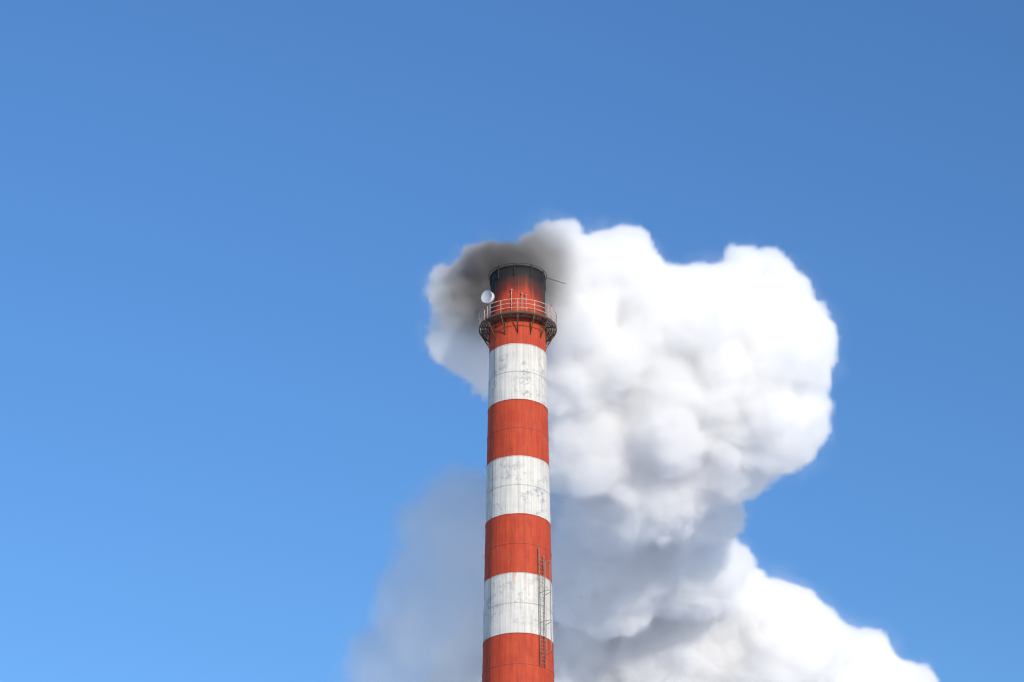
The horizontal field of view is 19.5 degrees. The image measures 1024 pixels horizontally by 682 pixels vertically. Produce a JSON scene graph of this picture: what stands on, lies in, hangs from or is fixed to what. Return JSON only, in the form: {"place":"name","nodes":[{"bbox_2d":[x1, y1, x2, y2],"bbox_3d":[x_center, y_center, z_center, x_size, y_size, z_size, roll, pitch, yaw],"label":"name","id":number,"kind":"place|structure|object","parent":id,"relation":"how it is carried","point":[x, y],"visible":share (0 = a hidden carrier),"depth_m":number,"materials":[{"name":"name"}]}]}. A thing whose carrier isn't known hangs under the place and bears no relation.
{"place":"outdoors","nodes":[
{"label":"outdoors","id":0,"kind":"place"},
{"bbox_2d":[0,0,1023,681],"label":"sky","id":1,"kind":"structure","parent":0,"point":[249,249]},
{"bbox_2d":[482,264,553,681],"bbox_3d":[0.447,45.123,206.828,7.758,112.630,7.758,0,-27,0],"label":"chimney","id":2,"kind":"object","parent":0,"point":[518,504],"visible":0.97,"depth_m":222.11,"materials":[{"name":"paint"}]},
{"bbox_2d":[479,298,556,348],"bbox_3d":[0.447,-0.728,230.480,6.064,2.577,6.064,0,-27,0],"label":"service platform","id":3,"kind":"structure","parent":2,"relation":"attached to","point":[517,313],"depth_m":228.82,"materials":[{"name":"metal"}]},
{"bbox_2d":[481,290,494,315],"bbox_3d":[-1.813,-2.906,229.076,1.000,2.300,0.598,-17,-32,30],"label":"microwave dish","id":4,"kind":"object","parent":3,"relation":"on","point":[487,296],"visible":1,"depth_m":229.08,"materials":[{"name":"grey metal"}]},
{"bbox_2d":[488,263,565,660],"bbox_3d":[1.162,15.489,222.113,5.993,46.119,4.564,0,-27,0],"label":"lightning ring","id":5,"kind":"object","parent":2,"relation":"attached to","point":[543,271],"visible":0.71,"depth_m":230.35,"materials":[{"name":"metal"}]},
{"bbox_2d":[538,552,551,666],"bbox_3d":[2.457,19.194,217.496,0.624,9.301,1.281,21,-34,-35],"label":"ladder cage","id":6,"kind":"object","parent":2,"relation":"attached to","point":[540,635],"visible":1,"depth_m":217.43,"materials":[{"name":"paint"}]}
]}

